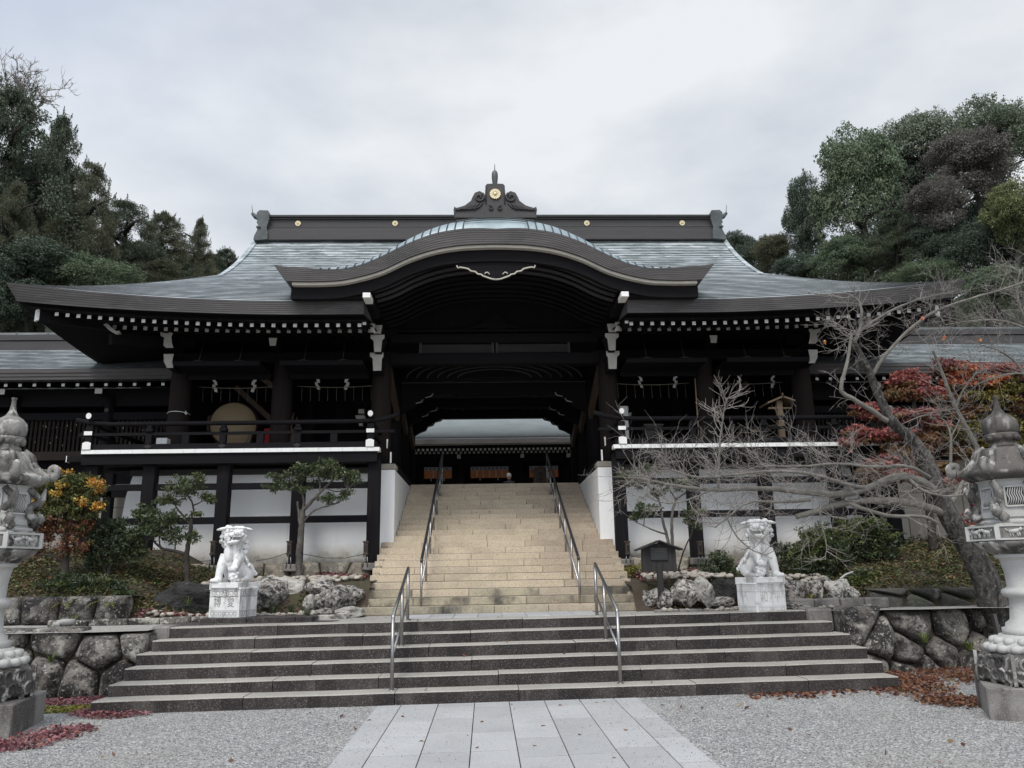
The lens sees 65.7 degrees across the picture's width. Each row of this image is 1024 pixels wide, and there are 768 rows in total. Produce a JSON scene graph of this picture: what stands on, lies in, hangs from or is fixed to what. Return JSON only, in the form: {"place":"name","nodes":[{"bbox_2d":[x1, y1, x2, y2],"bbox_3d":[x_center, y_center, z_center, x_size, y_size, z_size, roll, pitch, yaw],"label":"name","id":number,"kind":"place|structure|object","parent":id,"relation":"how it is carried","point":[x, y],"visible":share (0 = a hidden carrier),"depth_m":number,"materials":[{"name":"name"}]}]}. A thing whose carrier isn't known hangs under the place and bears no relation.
{"place":"outdoors","nodes":[
{"label":"outdoors","id":0,"kind":"place"},
{"bbox_2d":[6,549,374,618],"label":"planted bank","id":1,"kind":"structure","parent":0,"point":[364,584],"depth_m":14.28,"materials":[{"name":"plant"}]},
{"bbox_2d":[30,468,109,579],"bbox_3d":[-8.075,2.743,14.182,1.684,2.510,1.116,0,-13,-2],"label":"azalea tree","id":2,"kind":"object","parent":1,"relation":"on","point":[62,491],"visible":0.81,"depth_m":14.14,"materials":[{"name":"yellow plant"}]},
{"bbox_2d":[31,571,135,596],"bbox_3d":[-7.434,3.736,13.665,1.797,1.030,0.712,1,-14,-10],"label":"shrub","id":3,"kind":"object","parent":1,"relation":"on","point":[84,580],"visible":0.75,"depth_m":13.63,"materials":[{"name":"green plant"}]},
{"bbox_2d":[77,515,149,575],"bbox_3d":[-7.254,3.256,14.413,1.216,1.766,0.649,0,-13,-2],"label":"shrub","id":4,"kind":"object","parent":1,"relation":"on","point":[112,528],"visible":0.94,"depth_m":14.39,"materials":[{"name":"green plant"}]},
{"bbox_2d":[7,546,266,615],"bbox_3d":[-8.040,3.606,14.664,6.461,1.378,2.586,0,-13,-2],"label":"bank ground cover","id":5,"kind":"object","parent":1,"relation":"on","point":[22,573],"visible":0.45,"depth_m":14.62,"materials":[{"name":"green plant"}]},
{"bbox_2d":[117,471,216,580],"bbox_3d":[-6.338,2.848,14.543,1.811,2.506,0.766,0,-13,-2],"label":"pruned tree","id":6,"kind":"object","parent":1,"relation":"on","point":[183,488],"visible":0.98,"depth_m":14.56,"materials":[{"name":"green plant"}]},
{"bbox_2d":[254,576,288,609],"bbox_3d":[-4.279,3.674,13.881,0.618,0.603,0.575,-9,-15,30],"label":"garden rock","id":7,"kind":"object","parent":1,"relation":"on","point":[271,591],"visible":0.77,"depth_m":13.72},
{"bbox_2d":[191,561,371,576],"bbox_3d":[-6.075,3.966,16.318,6.420,0.517,0.941,0,-13,-2],"label":"stone footing","id":8,"kind":"object","parent":1,"relation":"on","point":[276,569],"visible":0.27,"depth_m":16.06,"materials":[{"name":"stone"}]},
{"bbox_2d":[6,164,964,571],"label":"shrine gate","id":9,"kind":"structure","parent":8,"relation":"on","point":[494,302],"depth_m":17.45,"materials":[{"name":"black wood"}]},
{"bbox_2d":[207,402,260,442],"bbox_3d":[-6.801,1.299,19.451,1.256,1.709,0.948,2,-14,-12],"label":"taiko drum","id":10,"kind":"object","parent":9,"relation":"on","point":[234,411],"visible":0.6,"depth_m":19.10,"materials":[{"name":"leather"}]},
{"bbox_2d":[738,393,794,437],"bbox_3d":[6.175,1.056,18.975,1.227,1.528,0.960,0,-13,-2],"label":"votive plaque rack","id":11,"kind":"object","parent":9,"relation":"on","point":[786,401],"visible":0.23,"depth_m":18.85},
{"bbox_2d":[261,456,363,575],"bbox_3d":[-3.948,2.822,15.556,2.041,2.824,0.894,0,-13,-2],"label":"pruned tree","id":12,"kind":"object","parent":1,"relation":"on","point":[325,471],"visible":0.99,"depth_m":15.68,"materials":[{"name":"green plant"}]},
{"bbox_2d":[303,577,333,594],"bbox_3d":[-3.369,3.565,13.925,0.514,0.332,0.458,11,-18,-42],"label":"garden rock","id":13,"kind":"object","parent":1,"relation":"on","point":[316,586],"visible":0.76,"depth_m":13.77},
{"bbox_2d":[316,584,355,609],"bbox_3d":[-3.015,3.700,13.617,0.638,0.503,0.574,-10,-16,34],"label":"garden rock","id":14,"kind":"object","parent":1,"relation":"on","point":[336,597],"visible":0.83,"depth_m":13.43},
{"bbox_2d":[415,419,571,484],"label":"shrine hall","id":15,"kind":"structure","parent":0,"point":[518,447],"depth_m":32.22,"materials":[{"name":"black metal"}]},
{"bbox_2d":[424,467,451,480],"bbox_3d":[-2.999,3.652,32.136,1.120,0.560,0.055,0,-13,-2],"label":"short curtain","id":16,"kind":"object","parent":15,"relation":"hanging from","point":[430,473],"visible":0.74,"depth_m":32.15,"materials":[{"name":"orange fabric"}]},
{"bbox_2d":[471,466,508,480],"bbox_3d":[-0.911,3.635,32.209,1.540,0.560,0.055,0,-13,-2],"label":"short curtain","id":17,"kind":"object","parent":15,"relation":"hanging from","point":[497,472],"visible":0.98,"depth_m":32.22,"materials":[{"name":"orange fabric"}]},
{"bbox_2d":[404,611,600,619],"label":"terrace paving","id":18,"kind":"structure","parent":0,"point":[510,614],"depth_m":12.92,"materials":[{"name":"grey stone"}]},
{"bbox_2d":[4,605,1008,668],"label":"gravel terrace","id":19,"kind":"structure","parent":0,"point":[121,629],"depth_m":12.46,"materials":[{"name":"stone"}]},
{"bbox_2d":[4,595,143,625],"bbox_3d":[-9.308,3.871,13.341,5.750,0.517,0.967,0,-13,-2],"label":"stone revetment","id":20,"kind":"object","parent":19,"relation":"on","point":[24,611],"visible":0.75,"depth_m":13.05,"materials":[{"name":"stone"}]},
{"bbox_2d":[47,616,207,626],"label":"stone kerb","id":21,"kind":"structure","parent":19,"relation":"on","point":[137,621],"depth_m":12.71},
{"bbox_2d":[151,581,209,613],"bbox_3d":[-5.594,3.745,13.746,1.270,0.653,0.561,0,-13,-2],"label":"garden rock","id":22,"kind":"object","parent":19,"relation":"on","point":[174,592],"visible":0.55,"depth_m":13.56,"materials":[{"name":"stone"}]},
{"bbox_2d":[175,613,338,629],"bbox_3d":[-4.070,3.938,13.070,2.594,0.234,1.600,0,-13,-2],"label":"stone ledge","id":23,"kind":"object","parent":19,"relation":"on","point":[273,618],"visible":0.46,"depth_m":12.48,"materials":[{"name":"stone"}]},
{"bbox_2d":[208,587,258,617],"bbox_3d":[-4.514,3.535,12.843,0.593,0.460,0.483,-5,-14,17],"label":"statue pedestal","id":24,"kind":"object","parent":23,"relation":"on","point":[232,602],"visible":0.99,"depth_m":12.65,"materials":[{"name":"white stone"}]},
{"bbox_2d":[209,525,258,587],"bbox_3d":[-4.528,2.823,13.002,0.556,1.001,0.607,-5,-14,17],"label":"guardian lion","id":25,"kind":"object","parent":24,"relation":"on","point":[235,566],"visible":0.99,"depth_m":12.84},
{"bbox_2d":[361,483,636,615],"bbox_3d":[-0.367,3.797,18.726,4.934,3.230,9.802,0,-13,-2],"label":"great stone stair","id":26,"kind":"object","parent":19,"relation":"on","point":[521,562],"visible":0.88,"depth_m":15.99,"materials":[{"name":"beige stone"}]},
{"bbox_2d":[420,454,442,606],"bbox_3d":[-1.713,2.927,17.384,0.054,3.742,6.669,0,-13,-2],"label":"handrail","id":27,"kind":"object","parent":26,"relation":"on","point":[434,509],"visible":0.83,"depth_m":16.21,"materials":[{"name":"silver metal"}]},
{"bbox_2d":[546,453,580,603],"bbox_3d":[1.055,2.904,17.481,0.054,3.742,6.669,0,-13,-2],"label":"handrail","id":28,"kind":"object","parent":26,"relation":"on","point":[572,540],"visible":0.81,"depth_m":16.30,"materials":[{"name":"silver metal"}]},
{"bbox_2d":[584,240,1023,638],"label":"bare cherry tree","id":29,"kind":"object","parent":19,"relation":"on","point":[980,567],"visible":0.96,"depth_m":12.19,"materials":[{"name":"grey plant"}]},
{"bbox_2d":[787,597,888,608],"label":"stone kerb","id":30,"kind":"structure","parent":19,"relation":"on","point":[881,602],"depth_m":12.78,"materials":[{"name":"stone"}]},
{"bbox_2d":[0,668,1023,767],"bbox_3d":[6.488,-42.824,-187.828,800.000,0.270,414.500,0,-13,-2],"label":"gravel ground","id":31,"kind":"structure","parent":0,"point":[805,761],"depth_m":7.89,"materials":[{"name":"gravel"}]},
{"bbox_2d":[0,397,60,738],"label":"stone lantern","id":32,"kind":"object","parent":31,"relation":"on","point":[23,475],"visible":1,"depth_m":9.19,"materials":[{"name":"stone"}]},
{"bbox_2d":[44,704,90,713],"bbox_3d":[-5.722,4.201,10.243,1.469,0.072,0.621,0,-13,-2],"label":"moss patch","id":33,"kind":"object","parent":31,"relation":"on","point":[66,709],"visible":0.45,"depth_m":10.26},
{"bbox_2d":[0,695,152,751],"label":"red ground cover","id":34,"kind":"object","parent":31,"relation":"on","point":[60,732],"visible":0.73,"depth_m":8.71,"materials":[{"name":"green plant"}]},
{"bbox_2d":[4,626,154,697],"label":"boulder wall","id":35,"kind":"structure","parent":31,"relation":"on","point":[87,664],"depth_m":11.40,"materials":[{"name":"stone"}]},
{"bbox_2d":[90,607,898,713],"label":"broad stone steps","id":36,"kind":"structure","parent":31,"relation":"on","point":[178,668],"depth_m":10.86,"materials":[{"name":"stone"}]},
{"bbox_2d":[388,567,409,690],"bbox_3d":[-1.586,3.418,11.322,0.090,1.590,2.110,0,-13,-2],"label":"handrail","id":37,"kind":"object","parent":36,"relation":"on","point":[403,611],"visible":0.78,"depth_m":11.24,"materials":[{"name":"silver metal"}]},
{"bbox_2d":[593,562,623,683],"bbox_3d":[1.361,3.370,11.431,0.090,1.585,2.110,0,-13,-2],"label":"handrail","id":38,"kind":"object","parent":36,"relation":"on","point":[605,588],"visible":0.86,"depth_m":11.40,"materials":[{"name":"silver metal"}]},
{"bbox_2d":[735,582,786,611],"bbox_3d":[3.944,3.376,12.543,0.593,0.460,0.483,4,-14,-21],"label":"statue pedestal","id":39,"kind":"object","parent":36,"relation":"on","point":[757,597],"visible":0.98,"depth_m":12.36,"materials":[{"name":"white stone"}]},
{"bbox_2d":[735,518,784,582],"bbox_3d":[3.936,2.665,12.703,0.556,1.000,0.608,4,-14,-21],"label":"guardian lion","id":40,"kind":"object","parent":39,"relation":"on","point":[752,567],"visible":0.94,"depth_m":12.54},
{"bbox_2d":[0,687,1023,767],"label":"gravel grains","id":41,"kind":"object","parent":31,"relation":"on","point":[698,733],"visible":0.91,"depth_m":7.87},
{"bbox_2d":[744,688,901,699],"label":"fallen leaves","id":42,"kind":"object","parent":31,"relation":"on","point":[786,693],"visible":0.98,"depth_m":9.94,"materials":[{"name":"brown plant"}]},
{"bbox_2d":[833,605,987,672],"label":"boulder wall","id":43,"kind":"structure","parent":31,"relation":"on","point":[889,639],"depth_m":11.96,"materials":[{"name":"stone"}]},
{"bbox_2d":[870,665,980,709],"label":"fallen leaves","id":44,"kind":"object","parent":31,"relation":"on","point":[965,675],"visible":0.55,"depth_m":10.18,"materials":[{"name":"red plant"}]},
{"bbox_2d":[945,396,1023,721],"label":"stone lantern","id":45,"kind":"object","parent":31,"relation":"on","point":[993,472],"visible":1,"depth_m":8.61,"materials":[{"name":"stone"}]},
{"bbox_2d":[0,0,1023,438],"label":"sky","id":46,"kind":"structure","parent":0,"point":[218,111],"materials":[{"name":"white"}]},
{"bbox_2d":[5,294,1023,546],"bbox_3d":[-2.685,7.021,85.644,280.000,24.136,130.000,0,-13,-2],"label":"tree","id":47,"kind":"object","parent":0,"point":[1013,308],"depth_m":55.62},
{"bbox_2d":[0,253,27,332],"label":"evergreen tree","id":48,"kind":"object","parent":47,"relation":"on","point":[8,308],"visible":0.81,"depth_m":36.22,"materials":[{"name":"green plant"}]},
{"bbox_2d":[0,178,41,332],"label":"cypress tree","id":49,"kind":"object","parent":47,"relation":"on","point":[17,207],"visible":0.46,"depth_m":40.02,"materials":[{"name":"green plant"}]},
{"bbox_2d":[0,46,79,158],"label":"leafless tree","id":50,"kind":"object","parent":47,"relation":"on","point":[18,82],"visible":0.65,"depth_m":52.00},
{"bbox_2d":[0,234,95,332],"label":"evergreen tree","id":51,"kind":"object","parent":47,"relation":"on","point":[27,253],"visible":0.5,"depth_m":37.69,"materials":[{"name":"green plant"}]},
{"bbox_2d":[0,72,98,332],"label":"cypress tree","id":52,"kind":"object","parent":47,"relation":"on","point":[20,133],"visible":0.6,"depth_m":43.65,"materials":[{"name":"green plant"}]},
{"bbox_2d":[18,106,96,332],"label":"cypress tree","id":53,"kind":"object","parent":47,"relation":"on","point":[65,134],"visible":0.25,"depth_m":47.23,"materials":[{"name":"green plant"}]},
{"bbox_2d":[40,154,121,285],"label":"cypress tree","id":54,"kind":"object","parent":47,"relation":"on","point":[89,184],"visible":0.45,"depth_m":44.36,"materials":[{"name":"green plant"}]},
{"bbox_2d":[31,249,148,285],"bbox_3d":[-20.968,-1.003,38.501,4.966,11.229,4.968,-2,-13,3],"label":"evergreen tree","id":55,"kind":"object","parent":47,"relation":"on","point":[102,271],"visible":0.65,"depth_m":38.27,"materials":[{"name":"green plant"}]},
{"bbox_2d":[91,193,167,282],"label":"cypress tree","id":56,"kind":"object","parent":47,"relation":"on","point":[121,237],"visible":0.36,"depth_m":49.17,"materials":[{"name":"green plant"}]},
{"bbox_2d":[125,209,196,280],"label":"cypress tree","id":57,"kind":"object","parent":47,"relation":"on","point":[166,231],"visible":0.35,"depth_m":52.53,"materials":[{"name":"green plant"}]},
{"bbox_2d":[124,257,197,283],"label":"cypress tree","id":58,"kind":"object","parent":47,"relation":"on","point":[166,271],"visible":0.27,"depth_m":46.27,"materials":[{"name":"green plant"}]},
{"bbox_2d":[182,216,219,276],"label":"cypress tree","id":59,"kind":"object","parent":47,"relation":"on","point":[200,256],"visible":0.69,"depth_m":58.90,"materials":[{"name":"green plant"}]},
{"bbox_2d":[202,245,238,276],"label":"cypress tree","id":60,"kind":"object","parent":47,"relation":"on","point":[230,260],"visible":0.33,"depth_m":64.73,"materials":[{"name":"green plant"}]},
{"bbox_2d":[725,229,753,253],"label":"broadleaf tree","id":61,"kind":"object","parent":47,"relation":"on","point":[736,240],"visible":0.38,"depth_m":81.31,"materials":[{"name":"green plant"}]},
{"bbox_2d":[736,238,795,273],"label":"broadleaf tree","id":62,"kind":"object","parent":47,"relation":"on","point":[747,257],"visible":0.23,"depth_m":74.92,"materials":[{"name":"green plant"}]},
{"bbox_2d":[748,231,793,273],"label":"broadleaf tree","id":63,"kind":"object","parent":47,"relation":"on","point":[771,249],"visible":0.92,"depth_m":66.66,"materials":[{"name":"green plant"}]},
{"bbox_2d":[769,252,825,278],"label":"broadleaf tree","id":64,"kind":"object","parent":47,"relation":"on","point":[792,266],"visible":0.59,"depth_m":49.93,"materials":[{"name":"green plant"}]},
{"bbox_2d":[780,168,834,278],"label":"broadleaf tree","id":65,"kind":"object","parent":47,"relation":"on","point":[797,218],"visible":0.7,"depth_m":58.49,"materials":[{"name":"green plant"}]},
{"bbox_2d":[803,233,881,281],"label":"broadleaf tree","id":66,"kind":"object","parent":47,"relation":"on","point":[845,249],"visible":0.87,"depth_m":48.06,"materials":[{"name":"green plant"}]},
{"bbox_2d":[806,120,908,274],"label":"broadleaf tree","id":67,"kind":"object","parent":47,"relation":"on","point":[864,166],"visible":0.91,"depth_m":53.05,"materials":[{"name":"green plant"}]},
{"bbox_2d":[848,205,936,282],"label":"broadleaf tree","id":68,"kind":"object","parent":47,"relation":"on","point":[894,257],"visible":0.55,"depth_m":47.54,"materials":[{"name":"green plant"}]},
{"bbox_2d":[848,158,938,241],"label":"broadleaf tree","id":69,"kind":"object","parent":47,"relation":"on","point":[908,191],"visible":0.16,"depth_m":62.51,"materials":[{"name":"green plant"}]},
{"bbox_2d":[879,256,967,326],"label":"broadleaf tree","id":70,"kind":"object","parent":47,"relation":"on","point":[913,269],"visible":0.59,"depth_m":42.03,"materials":[{"name":"green plant"}]},
{"bbox_2d":[875,104,976,326],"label":"broadleaf tree","id":71,"kind":"object","parent":47,"relation":"on","point":[919,131],"visible":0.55,"depth_m":59.57,"materials":[{"name":"green plant"}]},
{"bbox_2d":[900,219,966,326],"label":"broadleaf tree","id":72,"kind":"object","parent":47,"relation":"on","point":[919,232],"visible":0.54,"depth_m":45.75,"materials":[{"name":"green plant"}]},
{"bbox_2d":[899,170,971,326],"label":"broadleaf tree","id":73,"kind":"object","parent":47,"relation":"on","point":[920,197],"visible":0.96,"depth_m":45.65,"materials":[{"name":"brown plant"}]},
{"bbox_2d":[918,123,1019,326],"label":"broadleaf tree","id":74,"kind":"object","parent":47,"relation":"on","point":[965,159],"visible":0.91,"depth_m":47.25,"materials":[{"name":"brown plant"}]},
{"bbox_2d":[925,215,1023,326],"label":"broadleaf tree","id":75,"kind":"object","parent":47,"relation":"on","point":[974,244],"visible":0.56,"depth_m":43.51,"materials":[{"name":"green plant"}]},
{"bbox_2d":[948,92,1023,260],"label":"broadleaf tree","id":76,"kind":"object","parent":47,"relation":"on","point":[1008,117],"visible":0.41,"depth_m":61.01,"materials":[{"name":"green plant"}]},
{"bbox_2d":[949,180,1023,274],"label":"broadleaf tree","id":77,"kind":"object","parent":47,"relation":"on","point":[972,210],"visible":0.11,"depth_m":65.07,"materials":[{"name":"green plant"}]},
{"bbox_2d":[953,262,1023,326],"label":"broadleaf tree","id":78,"kind":"object","parent":47,"relation":"on","point":[980,276],"visible":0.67,"depth_m":36.27,"materials":[{"name":"green plant"}]},
{"bbox_2d":[975,177,1023,292],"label":"broadleaf tree","id":79,"kind":"object","parent":47,"relation":"on","point":[1007,205],"visible":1,"depth_m":41.66,"materials":[{"name":"green plant"}]},
{"bbox_2d":[328,698,719,767],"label":"stone path","id":80,"kind":"structure","parent":0,"point":[503,739],"depth_m":7.72,"materials":[{"name":"grey stone"}]},
{"bbox_2d":[625,539,1008,611],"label":"planted bank","id":81,"kind":"structure","parent":0,"point":[638,586],"depth_m":14.06,"materials":[{"name":"plant"}]},
{"bbox_2d":[312,567,734,581],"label":"red leaf litter","id":82,"kind":"object","parent":81,"relation":"on","point":[366,575],"visible":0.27,"depth_m":15.50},
{"bbox_2d":[615,463,695,571],"bbox_3d":[2.810,2.721,15.164,1.610,2.439,0.640,0,-13,-2],"label":"pruned tree","id":83,"kind":"object","parent":81,"relation":"on","point":[634,517],"visible":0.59,"depth_m":15.26,"materials":[{"name":"grey plant"}]},
{"bbox_2d":[634,540,682,608],"bbox_3d":[2.557,3.317,13.714,0.807,1.206,0.300,0,-13,-2],"label":"notice board","id":84,"kind":"object","parent":81,"relation":"on","point":[659,557],"visible":0.95,"depth_m":13.72,"materials":[{"name":"wood"}]},
{"bbox_2d":[670,579,697,608],"bbox_3d":[2.983,3.628,13.714,0.505,0.507,0.568,0,-13,-2],"label":"garden rock","id":85,"kind":"object","parent":81,"relation":"on","point":[683,591],"visible":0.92,"depth_m":13.53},
{"bbox_2d":[678,504,706,571],"bbox_3d":[3.518,3.135,15.417,0.687,1.649,0.375,0,-13,-2],"label":"sapling","id":86,"kind":"object","parent":81,"relation":"on","point":[688,512],"visible":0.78,"depth_m":15.50,"materials":[{"name":"green plant"}]},
{"bbox_2d":[694,576,715,608],"bbox_3d":[3.297,3.581,13.639,0.392,0.546,0.546,-6,-14,20],"label":"garden rock","id":87,"kind":"object","parent":81,"relation":"on","point":[705,592],"visible":0.88,"depth_m":13.45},
{"bbox_2d":[624,555,788,572],"bbox_3d":[5.448,3.873,16.727,6.320,0.516,0.931,0,-13,-2],"label":"stone footing","id":88,"kind":"object","parent":81,"relation":"on","point":[684,562],"visible":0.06,"depth_m":16.32,"materials":[{"name":"stone"}]},
{"bbox_2d":[696,550,740,581],"bbox_3d":[3.860,3.613,14.570,0.888,1.140,0.519,0,-13,-2],"label":"shrub","id":89,"kind":"object","parent":81,"relation":"on","point":[722,567],"visible":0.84,"depth_m":14.60,"materials":[{"name":"green plant"}]},
{"bbox_2d":[712,578,737,601],"bbox_3d":[3.706,3.594,13.713,0.539,0.463,0.527,0,-13,-2],"label":"garden rock","id":90,"kind":"object","parent":81,"relation":"on","point":[724,587],"visible":0.51,"depth_m":13.59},
{"bbox_2d":[769,540,799,571],"bbox_3d":[5.117,3.570,14.941,0.683,1.224,0.410,0,-13,-2],"label":"shrub","id":91,"kind":"object","parent":81,"relation":"on","point":[782,550],"visible":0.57,"depth_m":15.01,"materials":[{"name":"green plant"}]},
{"bbox_2d":[784,579,806,601],"bbox_3d":[4.771,3.571,13.543,0.638,0.473,0.541,0,-13,-2],"label":"garden rock","id":92,"kind":"object","parent":81,"relation":"on","point":[794,589],"visible":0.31,"depth_m":13.39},
{"bbox_2d":[805,580,824,598],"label":"garden rock","id":93,"kind":"object","parent":81,"relation":"on","point":[814,587],"visible":0.58,"depth_m":13.31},
{"bbox_2d":[784,520,858,578],"bbox_3d":[5.740,3.384,14.753,1.331,1.677,0.872,0,-13,-2],"label":"shrub","id":94,"kind":"object","parent":81,"relation":"on","point":[818,550],"visible":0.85,"depth_m":14.66,"materials":[{"name":"green plant"}]},
{"bbox_2d":[824,578,849,597],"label":"garden rock","id":95,"kind":"object","parent":81,"relation":"on","point":[842,584],"visible":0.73,"depth_m":13.36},
{"bbox_2d":[845,566,879,585],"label":"shrub","id":96,"kind":"object","parent":81,"relation":"on","point":[860,574],"visible":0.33,"depth_m":14.00,"materials":[{"name":"green plant"}]},
{"bbox_2d":[832,515,908,562],"bbox_3d":[6.909,3.397,15.176,1.476,1.777,0.798,0,-13,-2],"label":"shrub","id":97,"kind":"object","parent":81,"relation":"on","point":[869,547],"visible":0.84,"depth_m":15.14,"materials":[{"name":"green plant"}]},
{"bbox_2d":[733,534,1007,601],"bbox_3d":[7.205,3.588,14.969,6.216,1.598,3.388,0,-13,-2],"label":"bank ground cover","id":98,"kind":"object","parent":81,"relation":"on","point":[888,574],"visible":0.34,"depth_m":14.51,"materials":[{"name":"green plant"}]},
{"bbox_2d":[837,367,963,550],"bbox_3d":[7.918,1.582,16.137,2.541,3.933,1.009,0,-13,-2],"label":"maple tree","id":99,"kind":"object","parent":81,"relation":"on","point":[907,384],"visible":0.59,"depth_m":16.17,"materials":[{"name":"red plant"}]},
{"bbox_2d":[862,587,1004,606],"bbox_3d":[7.692,3.690,13.610,3.450,0.406,0.962,0,-13,-2],"label":"stone revetment","id":100,"kind":"object","parent":81,"relation":"on","point":[945,596],"visible":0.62,"depth_m":13.22,"materials":[{"name":"stone"}]},
{"bbox_2d":[929,357,1023,461],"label":"maple tree","id":101,"kind":"object","parent":81,"relation":"on","point":[1012,388],"visible":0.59,"depth_m":17.21,"materials":[{"name":"red plant"}]},
{"bbox_2d":[889,241,1023,479],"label":"bare tree","id":102,"kind":"object","parent":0,"point":[965,426],"visible":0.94,"depth_m":13.52,"materials":[{"name":"grey plant"}]},
{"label":"bank ground","id":103,"kind":"structure","parent":0,"visible":0},
{"bbox_2d":[43,484,125,548],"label":"retaining wall","id":104,"kind":"structure","parent":103,"relation":"on","point":[119,503],"depth_m":18.14,"materials":[{"name":"paint"}]},
{"bbox_2d":[0,332,171,483],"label":"side corridor","id":105,"kind":"object","parent":103,"relation":"on","point":[55,385],"visible":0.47,"depth_m":19.58,"materials":[{"name":"black wood"}]},
{"bbox_2d":[809,327,1023,474],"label":"side corridor","id":106,"kind":"object","parent":103,"relation":"on","point":[825,402],"visible":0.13,"depth_m":20.37,"materials":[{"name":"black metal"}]},
{"bbox_2d":[877,460,972,539],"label":"retaining wall","id":107,"kind":"structure","parent":103,"relation":"on","point":[911,527],"depth_m":17.71,"materials":[{"name":"paint"}]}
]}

